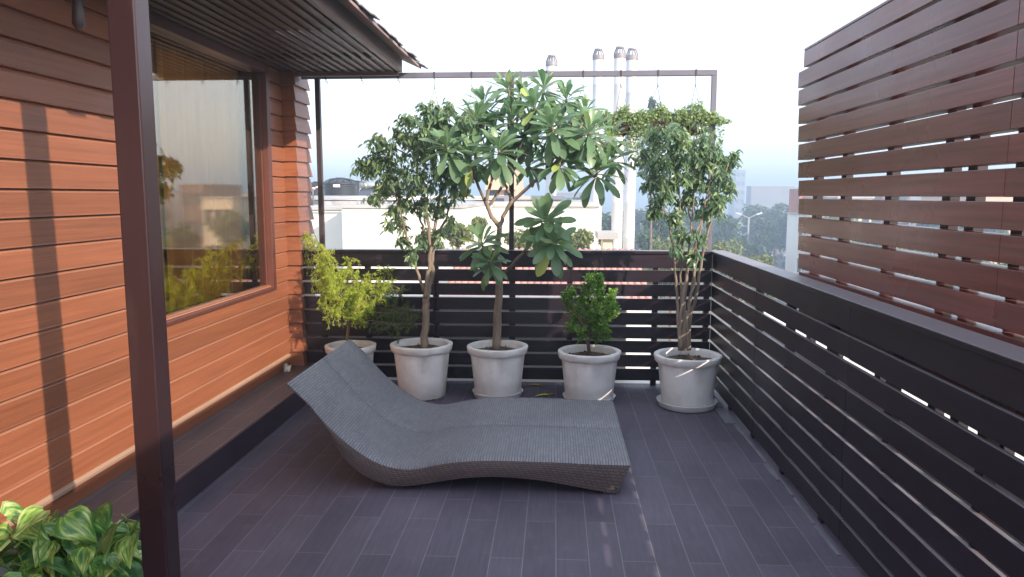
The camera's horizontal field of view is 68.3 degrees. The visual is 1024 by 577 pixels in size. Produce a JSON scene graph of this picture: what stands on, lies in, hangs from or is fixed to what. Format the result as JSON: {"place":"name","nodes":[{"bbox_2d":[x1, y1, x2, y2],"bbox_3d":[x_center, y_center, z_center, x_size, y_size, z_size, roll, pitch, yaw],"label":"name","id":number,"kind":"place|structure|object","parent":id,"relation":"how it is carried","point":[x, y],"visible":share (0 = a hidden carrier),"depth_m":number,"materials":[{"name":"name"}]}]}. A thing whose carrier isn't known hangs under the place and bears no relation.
{"place":"outdoors","nodes":[
{"label":"outdoors","id":0,"kind":"place"},
{"bbox_2d":[404,181,428,195],"bbox_3d":[-2.420,-2.393,18.840,0.605,0.583,0.514,0,7,3],"label":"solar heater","id":1,"kind":"object","parent":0,"point":[415,189],"visible":0.14,"depth_m":18.90,"materials":[{"name":"metal"}]},
{"bbox_2d":[504,226,533,248],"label":"tree","id":2,"kind":"object","parent":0,"point":[517,243],"visible":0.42,"depth_m":14.34,"materials":[{"name":"green plant"}]},
{"bbox_2d":[177,380,868,576],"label":"floor","id":3,"kind":"structure","parent":0,"point":[700,494],"depth_m":3.57,"materials":[{"name":"grey wood"}]},
{"bbox_2d":[0,540,142,576],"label":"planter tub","id":4,"kind":"object","parent":3,"relation":"on","point":[3,571],"visible":0.02,"depth_m":2.52,"materials":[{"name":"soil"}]},
{"bbox_2d":[0,501,142,576],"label":"variegated creeper","id":5,"kind":"object","parent":4,"relation":"in","point":[81,541],"visible":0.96,"depth_m":2.38,"materials":[{"name":"green plant"}]},
{"bbox_2d":[107,0,180,576],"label":"veranda post","id":6,"kind":"object","parent":3,"relation":"on","point":[133,95],"visible":1,"depth_m":2.19,"materials":[{"name":"brown paint"}]},
{"bbox_2d":[7,362,314,551],"bbox_3d":[-1.962,1.225,1.788,0.498,0.150,9.020,0,7,3],"label":"step","id":7,"kind":"object","parent":3,"relation":"on","point":[210,450],"visible":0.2,"depth_m":4.24,"materials":[{"name":"brown wood"}]},
{"bbox_2d":[283,363,290,371],"bbox_3d":[-1.748,0.627,5.898,0.062,0.096,0.085,0,7,3],"label":"white stone","id":8,"kind":"object","parent":7,"relation":"on","point":[286,367],"visible":0.94,"depth_m":5.87,"materials":[{"name":"white stone"}]},
{"bbox_2d":[324,340,375,360],"bbox_3d":[-1.238,0.615,5.818,0.390,0.378,0.390,0,7,3],"label":"plant pot","id":9,"kind":"object","parent":3,"relation":"on","point":[367,347],"visible":0.2,"depth_m":5.84,"materials":[{"name":"ceramic"}]},
{"bbox_2d":[301,231,422,343],"bbox_3d":[-1.260,0.019,5.725,1.200,0.929,0.564,3,8,20],"label":"golden conifer","id":10,"kind":"object","parent":9,"relation":"in","point":[354,298],"visible":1,"depth_m":5.68,"materials":[{"name":"green plant"}]},
{"bbox_2d":[390,337,452,400],"bbox_3d":[-0.682,0.611,5.725,0.472,0.408,0.472,0,7,3],"label":"plant pot","id":11,"kind":"object","parent":3,"relation":"on","point":[421,374],"visible":0.91,"depth_m":5.57,"materials":[{"name":"ceramic"}]},
{"bbox_2d":[350,97,474,348],"bbox_3d":[-0.733,-0.463,5.585,0.953,1.876,0.546,0,7,3],"label":"ficus tree","id":12,"kind":"object","parent":11,"relation":"on","point":[375,165],"visible":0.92,"depth_m":5.51,"materials":[{"name":"green plant"}]},
{"bbox_2d":[286,339,629,493],"bbox_3d":[-0.246,0.692,4.439,1.758,0.558,1.212,0,7,3],"label":"sun lounger","id":13,"kind":"object","parent":3,"relation":"on","point":[380,426],"visible":1,"depth_m":4.18,"materials":[{"name":"wicker"}]},
{"bbox_2d":[472,388,522,398],"bbox_3d":[-0.108,0.790,5.715,0.386,0.050,0.386,0,7,3],"label":"plant saucer","id":14,"kind":"object","parent":3,"relation":"on","point":[478,396],"visible":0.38,"depth_m":5.58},
{"bbox_2d":[467,340,527,395],"bbox_3d":[-0.108,0.613,5.693,0.460,0.385,0.460,0,7,3],"label":"plant pot","id":15,"kind":"object","parent":14,"relation":"on","point":[497,373],"visible":0.95,"depth_m":5.54,"materials":[{"name":"ceramic"}]},
{"bbox_2d":[417,68,636,350],"bbox_3d":[0.064,-0.559,5.499,1.680,2.086,1.070,0,7,3],"label":"plumeria tree","id":16,"kind":"object","parent":15,"relation":"in","point":[547,236],"visible":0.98,"depth_m":5.30,"materials":[{"name":"green plant"}]},
{"bbox_2d":[301,69,717,350],"bbox_3d":[-0.046,-0.449,6.003,3.224,2.482,0.047,0,7,3],"label":"hanging gantry","id":17,"kind":"object","parent":3,"relation":"on","point":[582,73],"visible":0.62,"depth_m":5.87,"materials":[{"name":"metal"}]},
{"bbox_2d":[428,79,448,128],"bbox_3d":[-0.602,-1.426,5.916,0.212,0.432,0.213,0,7,3],"label":"hanging basket","id":18,"kind":"object","parent":17,"relation":"hanging from","point":[435,93],"visible":0.16,"depth_m":5.89,"materials":[{"name":"metal"}]},
{"bbox_2d":[612,80,630,136],"bbox_3d":[0.839,-1.403,5.836,0.212,0.457,0.213,0,7,3],"label":"hanging basket","id":19,"kind":"object","parent":17,"relation":"hanging from","point":[627,128],"visible":0.61,"depth_m":5.79,"materials":[{"name":"metal"}]},
{"bbox_2d":[594,104,656,157],"bbox_3d":[0.885,-1.206,5.835,0.516,0.424,0.283,0,7,3],"label":"trailing plant","id":20,"kind":"object","parent":19,"relation":"in","point":[625,114],"visible":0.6,"depth_m":5.78,"materials":[{"name":"green plant"}]},
{"bbox_2d":[645,77,669,132],"bbox_3d":[1.120,-1.409,5.819,0.212,0.442,0.213,0,7,3],"label":"hanging basket","id":21,"kind":"object","parent":17,"relation":"hanging from","point":[654,123],"visible":0.45,"depth_m":5.75,"materials":[{"name":"metal"}]},
{"bbox_2d":[630,102,682,157],"bbox_3d":[1.114,-1.212,5.832,0.424,0.450,0.262,0,7,3],"label":"trailing plant","id":22,"kind":"object","parent":21,"relation":"in","point":[666,116],"visible":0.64,"depth_m":5.75,"materials":[{"name":"green plant"}]},
{"bbox_2d":[682,76,708,134],"bbox_3d":[1.406,-1.404,5.803,0.212,0.447,0.213,0,7,3],"label":"hanging basket","id":23,"kind":"object","parent":17,"relation":"hanging from","point":[694,130],"visible":0.61,"depth_m":5.76,"materials":[{"name":"metal"}]},
{"bbox_2d":[672,98,731,145],"bbox_3d":[1.445,-1.243,5.808,0.475,0.434,0.270,0,7,3],"label":"trailing plant","id":24,"kind":"object","parent":23,"relation":"in","point":[700,116],"visible":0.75,"depth_m":5.75,"materials":[{"name":"green plant"}]},
{"bbox_2d":[301,249,724,385],"bbox_3d":[-0.057,0.230,6.059,3.465,1.080,0.115,0,7,3],"label":"back fence","id":25,"kind":"object","parent":3,"relation":"on","point":[655,260],"visible":0.45,"depth_m":6.00,"materials":[{"name":"paint"}]},
{"bbox_2d":[563,392,614,400],"bbox_3d":[0.567,0.807,5.578,0.390,0.050,0.390,0,7,3],"label":"plant saucer","id":26,"kind":"object","parent":3,"relation":"on","point":[612,399],"visible":0.18,"depth_m":5.53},
{"bbox_2d":[558,344,620,399],"bbox_3d":[0.567,0.635,5.556,0.464,0.375,0.464,0,7,3],"label":"plant pot","id":27,"kind":"object","parent":26,"relation":"on","point":[589,377],"visible":0.96,"depth_m":5.40,"materials":[{"name":"ceramic"}]},
{"bbox_2d":[560,268,620,355],"bbox_3d":[0.565,0.175,5.494,0.472,0.650,0.305,0,7,3],"label":"bush","id":28,"kind":"object","parent":27,"relation":"on","point":[588,329],"visible":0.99,"depth_m":5.48,"materials":[{"name":"green plant"}]},
{"bbox_2d":[656,394,717,412],"bbox_3d":[1.259,0.823,5.449,0.430,0.050,0.430,0,7,3],"label":"plant saucer","id":29,"kind":"object","parent":3,"relation":"on","point":[687,409],"visible":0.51,"depth_m":5.28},
{"bbox_2d":[654,347,721,406],"bbox_3d":[1.259,0.651,5.427,0.480,0.375,0.480,0,7,3],"label":"plant pot","id":30,"kind":"object","parent":29,"relation":"on","point":[687,378],"visible":0.94,"depth_m":5.27,"materials":[{"name":"ceramic"}]},
{"bbox_2d":[625,121,743,350],"bbox_3d":[1.214,-0.361,5.326,0.841,1.615,0.523,0,7,3],"label":"ficus tree","id":31,"kind":"object","parent":30,"relation":"in","point":[693,162],"visible":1,"depth_m":5.25,"materials":[{"name":"green plant"}]},
{"bbox_2d":[713,395,839,554],"bbox_3d":[1.428,0.948,4.598,0.079,0.010,2.843,0,7,3],"label":"cement strip","id":32,"kind":"object","parent":3,"relation":"on","point":[723,414],"visible":0.82,"depth_m":4.21,"materials":[{"name":"grey concrete"}]},
{"bbox_2d":[710,251,1023,576],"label":"side fence","id":33,"kind":"object","parent":3,"relation":"on","point":[990,370],"visible":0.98,"depth_m":2.83,"materials":[{"name":"paint"}]},
{"bbox_2d":[448,248,651,368],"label":"tiled roof house","id":34,"kind":"structure","parent":0,"point":[628,311],"depth_m":11.34,"materials":[{"name":"ceramic"}]},
{"bbox_2d":[556,192,581,199],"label":"grey building","id":35,"kind":"structure","parent":0,"point":[568,195],"depth_m":148.46,"materials":[{"name":"concrete"}]},
{"bbox_2d":[595,230,617,248],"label":"cream building","id":36,"kind":"structure","parent":0,"point":[606,237],"depth_m":15.90,"materials":[{"name":"concrete"}]},
{"bbox_2d":[306,0,1019,203],"label":"sky","id":37,"kind":"structure","parent":0,"point":[756,48],"materials":[{"name":"white"}]},
{"bbox_2d":[602,204,798,368],"bbox_3d":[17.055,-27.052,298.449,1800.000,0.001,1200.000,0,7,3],"label":"ground","id":38,"kind":"structure","parent":0,"point":[606,208],"depth_m":83.76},
{"bbox_2d":[310,202,493,294],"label":"white building","id":39,"kind":"structure","parent":38,"relation":"on","point":[355,226],"depth_m":16.20,"materials":[{"name":"concrete"}]},
{"bbox_2d":[310,181,317,203],"bbox_3d":[-5.922,-2.670,22.819,0.428,1.129,0.428,0,7,3],"label":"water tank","id":40,"kind":"object","parent":39,"relation":"on","point":[314,183],"visible":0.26,"depth_m":22.61,"materials":[{"name":"black plastic"}]},
{"bbox_2d":[324,177,360,204],"bbox_3d":[-4.911,-2.571,21.662,0.960,1.216,0.962,0,7,3],"label":"water tank","id":41,"kind":"object","parent":39,"relation":"on","point":[339,186],"visible":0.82,"depth_m":21.23,"materials":[{"name":"black plastic"}]},
{"bbox_2d":[355,180,367,203],"bbox_3d":[-4.751,-2.713,23.049,0.719,1.159,0.720,0,7,3],"label":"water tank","id":42,"kind":"object","parent":39,"relation":"on","point":[358,189],"visible":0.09,"depth_m":22.71,"materials":[{"name":"black plastic"}]},
{"bbox_2d":[357,182,381,203],"bbox_3d":[-3.485,-2.326,18.486,0.557,0.537,0.476,0,7,3],"label":"solar heater","id":43,"kind":"object","parent":39,"relation":"on","point":[363,191],"visible":0.44,"depth_m":18.55,"materials":[{"name":"metal"}]},
{"bbox_2d":[311,186,493,204],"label":"roof pipes","id":44,"kind":"object","parent":39,"relation":"on","point":[431,197],"visible":0.17,"depth_m":16.71,"materials":[{"name":"metal"}]},
{"bbox_2d":[437,222,473,248],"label":"tree","id":45,"kind":"object","parent":38,"relation":"on","point":[459,232],"visible":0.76,"depth_m":13.45,"materials":[{"name":"green plant"}]},
{"bbox_2d":[471,215,487,247],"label":"tree","id":46,"kind":"object","parent":38,"relation":"on","point":[480,220],"visible":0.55,"depth_m":17.96,"materials":[{"name":"green plant"}]},
{"bbox_2d":[483,165,522,195],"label":"peach building","id":47,"kind":"structure","parent":38,"relation":"on","point":[495,187],"depth_m":33.78,"materials":[{"name":"concrete"}]},
{"bbox_2d":[485,187,499,195],"bbox_3d":[-0.832,-3.835,33.762,0.716,1.380,0.450,0,7,3],"label":"window","id":48,"kind":"structure","parent":47,"relation":"in","point":[493,191],"depth_m":33.78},
{"bbox_2d":[502,187,516,195],"bbox_3d":[-0.141,-3.830,33.723,0.716,1.380,0.450,0,7,3],"label":"window","id":49,"kind":"structure","parent":47,"relation":"in","point":[515,188],"depth_m":33.44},
{"bbox_2d":[475,196,563,200],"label":"cream building","id":50,"kind":"structure","parent":38,"relation":"on","point":[529,198],"depth_m":26.70,"materials":[{"name":"concrete"}]},
{"bbox_2d":[462,200,602,249],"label":"white building","id":51,"kind":"structure","parent":38,"relation":"on","point":[587,217],"depth_m":23.84,"materials":[{"name":"concrete"}]},
{"bbox_2d":[488,196,515,200],"bbox_3d":[-0.359,-2.972,26.433,1.000,0.530,0.530,0,7,3],"label":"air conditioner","id":52,"kind":"object","parent":51,"relation":"on","point":[502,198],"visible":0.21,"depth_m":26.16,"materials":[{"name":"white metal"}]},
{"bbox_2d":[545,55,557,195],"bbox_3d":[1.527,-1.516,30.002,0.472,15.080,0.475,0,7,3],"label":"flue pipe","id":53,"kind":"object","parent":38,"relation":"on","point":[552,65],"visible":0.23,"depth_m":29.06,"materials":[{"name":"metal"}]},
{"bbox_2d":[570,228,593,249],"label":"tree","id":54,"kind":"object","parent":38,"relation":"on","point":[582,239],"visible":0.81,"depth_m":14.80,"materials":[{"name":"green plant"}]},
{"bbox_2d":[591,48,603,249],"bbox_3d":[2.763,-0.542,25.005,0.390,14.370,0.393,0,7,3],"label":"flue pipe","id":55,"kind":"object","parent":38,"relation":"on","point":[598,82],"visible":0.3,"depth_m":24.17,"materials":[{"name":"metal"}]},
{"bbox_2d":[601,212,622,248],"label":"window","id":56,"kind":"structure","parent":38,"relation":"on","point":[605,224],"depth_m":59.35,"materials":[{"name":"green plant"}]},
{"bbox_2d":[611,46,625,249],"bbox_3d":[3.441,-0.565,24.963,0.404,14.425,0.407,0,7,3],"label":"flue pipe","id":57,"kind":"object","parent":38,"relation":"on","point":[617,203],"visible":0.43,"depth_m":24.38,"materials":[{"name":"metal"}]},
{"bbox_2d":[623,48,638,249],"bbox_3d":[4.140,-0.963,26.893,0.451,14.743,0.454,0,7,3],"label":"flue pipe","id":58,"kind":"object","parent":38,"relation":"on","point":[632,59],"visible":0.38,"depth_m":26.36,"materials":[{"name":"metal"}]},
{"bbox_2d":[622,207,653,249],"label":"tree","id":59,"kind":"object","parent":38,"relation":"on","point":[639,215],"visible":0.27,"depth_m":92.60,"materials":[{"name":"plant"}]},
{"bbox_2d":[636,96,661,249],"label":"pine tree","id":60,"kind":"object","parent":38,"relation":"on","point":[650,108],"visible":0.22,"depth_m":40.87,"materials":[{"name":"plant"}]},
{"bbox_2d":[634,208,676,296],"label":"tree","id":61,"kind":"object","parent":38,"relation":"on","point":[643,241],"visible":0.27,"depth_m":46.71,"materials":[{"name":"green plant"}]},
{"bbox_2d":[642,237,702,340],"bbox_3d":[5.050,2.523,24.474,2.319,8.424,2.139,6,9,40],"label":"tree","id":62,"kind":"object","parent":38,"relation":"on","point":[666,248],"visible":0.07,"depth_m":23.80,"materials":[{"name":"green plant"}]},
{"bbox_2d":[654,212,700,248],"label":"tree","id":63,"kind":"object","parent":38,"relation":"on","point":[686,220],"visible":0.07,"depth_m":74.23,"materials":[{"name":"green plant"}]},
{"bbox_2d":[712,213,750,249],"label":"tree","id":64,"kind":"object","parent":38,"relation":"on","point":[728,228],"visible":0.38,"depth_m":78.14,"materials":[{"name":"green plant"}]},
{"bbox_2d":[702,239,764,309],"bbox_3d":[7.758,2.289,27.209,2.483,8.219,2.178,0,7,3],"label":"tree","id":65,"kind":"object","parent":38,"relation":"on","point":[720,246],"visible":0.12,"depth_m":26.61,"materials":[{"name":"green plant"}]},
{"bbox_2d":[725,235,761,300],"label":"tree","id":66,"kind":"object","parent":38,"relation":"on","point":[751,249],"visible":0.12,"depth_m":68.68,"materials":[{"name":"green plant"}]},
{"bbox_2d":[736,212,761,239],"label":"street lamp","id":67,"kind":"object","parent":38,"relation":"on","point":[748,222],"visible":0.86,"depth_m":98.01,"materials":[{"name":"metal"}]},
{"bbox_2d":[742,254,776,307],"bbox_3d":[9.996,2.240,30.925,1.712,7.405,1.767,0,7,3],"label":"tree","id":68,"kind":"object","parent":38,"relation":"on","point":[766,259],"visible":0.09,"depth_m":30.18,"materials":[{"name":"green plant"}]},
{"bbox_2d":[745,186,794,234],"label":"grey building","id":69,"kind":"structure","parent":38,"relation":"on","point":[769,197],"depth_m":160.96,"materials":[{"name":"concrete"}]},
{"bbox_2d":[785,212,805,273],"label":"white building","id":70,"kind":"structure","parent":38,"relation":"on","point":[792,253],"depth_m":69.80,"materials":[{"name":"concrete"}]},
{"bbox_2d":[788,187,812,212],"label":"red building","id":71,"kind":"structure","parent":70,"relation":"on","point":[794,197],"depth_m":69.53,"materials":[{"name":"concrete"}]},
{"bbox_2d":[852,196,909,224],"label":"brown tower","id":72,"kind":"structure","parent":38,"relation":"on","point":[900,198],"depth_m":77.61,"materials":[{"name":"brick"}]},
{"bbox_2d":[899,196,907,199],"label":"window","id":73,"kind":"structure","parent":72,"relation":"in","point":[900,197],"depth_m":77.28,"materials":[{"name":"glass"}]},
{"bbox_2d":[877,244,937,281],"bbox_3d":[15.487,1.873,29.656,2.826,8.444,2.629,0,7,3],"label":"tree","id":74,"kind":"object","parent":38,"relation":"on","point":[913,250],"depth_m":28.94,"materials":[{"name":"green plant"}]},
{"bbox_2d":[921,197,1012,263],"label":"peach building","id":75,"kind":"structure","parent":38,"relation":"on","point":[1009,199],"depth_m":72.49,"materials":[{"name":"concrete"}]},
{"bbox_2d":[958,226,1008,260],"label":"tree","id":76,"kind":"object","parent":38,"relation":"on","point":[992,230],"visible":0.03,"depth_m":57.09,"materials":[{"name":"green plant"}]},
{"bbox_2d":[685,209,719,249],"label":"tree","id":77,"kind":"object","parent":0,"point":[695,225],"visible":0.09,"depth_m":88.37,"materials":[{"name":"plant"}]},
{"bbox_2d":[728,169,745,223],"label":"tower block","id":78,"kind":"structure","parent":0,"point":[737,205],"depth_m":254.31,"materials":[{"name":"concrete"}]},
{"bbox_2d":[774,259,784,269],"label":"road","id":79,"kind":"structure","parent":0,"point":[779,261],"depth_m":106.65,"materials":[{"name":"grey asphalt"}]},
{"bbox_2d":[739,204,777,244],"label":"tree","id":80,"kind":"object","parent":79,"relation":"on","point":[752,211],"visible":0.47,"depth_m":101.69,"materials":[{"name":"green plant"}]},
{"bbox_2d":[750,217,778,265],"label":"tree","id":81,"kind":"object","parent":79,"relation":"on","point":[764,240],"visible":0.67,"depth_m":87.54,"materials":[{"name":"green plant"}]},
{"bbox_2d":[768,202,787,257],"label":"tree","id":82,"kind":"object","parent":79,"relation":"on","point":[778,209],"visible":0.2,"depth_m":111.21,"materials":[{"name":"green plant"}]},
{"bbox_2d":[776,249,780,258],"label":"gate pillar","id":83,"kind":"structure","parent":79,"relation":"on","point":[778,254],"depth_m":115.69,"materials":[{"name":"grey concrete"}]},
{"bbox_2d":[771,205,788,269],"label":"tree","id":84,"kind":"object","parent":79,"relation":"on","point":[780,233],"visible":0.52,"depth_m":97.75,"materials":[{"name":"green plant"}]},
{"bbox_2d":[780,248,784,258],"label":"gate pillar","id":85,"kind":"structure","parent":79,"relation":"on","point":[781,255],"depth_m":115.69,"materials":[{"name":"grey concrete"}]},
{"bbox_2d":[803,197,874,270],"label":"cream building","id":86,"kind":"structure","parent":79,"relation":"on","point":[866,198],"depth_m":60.30,"materials":[{"name":"concrete"}]},
{"bbox_2d":[821,216,858,238],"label":"tree","id":87,"kind":"object","parent":79,"relation":"on","point":[854,219],"visible":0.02,"depth_m":57.67,"materials":[{"name":"green plant"}]},
{"bbox_2d":[911,223,958,253],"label":"tree","id":88,"kind":"object","parent":79,"relation":"on","point":[928,225],"visible":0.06,"depth_m":62.14,"materials":[{"name":"green plant"}]},
{"bbox_2d":[909,197,920,251],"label":"white building","id":89,"kind":"structure","parent":0,"point":[915,198],"depth_m":87.53,"materials":[{"name":"concrete"}]},
{"bbox_2d":[979,261,1007,296],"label":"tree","id":90,"kind":"object","parent":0,"point":[999,264],"visible":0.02,"depth_m":15.66,"materials":[{"name":"green plant"}]},
{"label":"terrace base","id":91,"kind":"structure","parent":0,"visible":0},
{"bbox_2d":[0,0,428,538],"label":"house","id":92,"kind":"structure","parent":91,"relation":"on","point":[231,110],"depth_m":3.97,"materials":[{"name":"brown wood"}]},
{"bbox_2d":[71,0,85,30],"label":"wall spotlight","id":93,"kind":"object","parent":92,"relation":"hanging from","point":[78,21],"depth_m":2.73,"materials":[{"name":"paint"}]},
{"bbox_2d":[149,11,276,325],"bbox_3d":[-1.985,-0.526,4.752,0.299,2.300,1.920,0,7,3],"label":"window","id":94,"kind":"structure","parent":92,"relation":"in","point":[195,75],"depth_m":5.05,"materials":[{"name":"clear glass"}]},
{"bbox_2d":[315,294,626,367],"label":"parapet","id":95,"kind":"structure","parent":91,"relation":"on","point":[618,339],"depth_m":6.36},
{"bbox_2d":[388,377,874,553],"bbox_3d":[-0.275,1.361,1.874,3.659,0.100,9.350,0,7,3],"label":"ledge","id":96,"kind":"object","parent":91,"relation":"on","point":[537,380],"depth_m":6.29,"materials":[{"name":"grey concrete"}]},
{"bbox_2d":[728,310,1023,576],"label":"parapet","id":97,"kind":"structure","parent":91,"relation":"on","point":[947,452],"depth_m":3.40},
{"bbox_2d":[798,0,1023,455],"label":"privacy screen","id":98,"kind":"object","parent":97,"relation":"on","point":[894,65],"visible":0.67,"depth_m":2.90,"materials":[{"name":"brown wood"}]}
]}

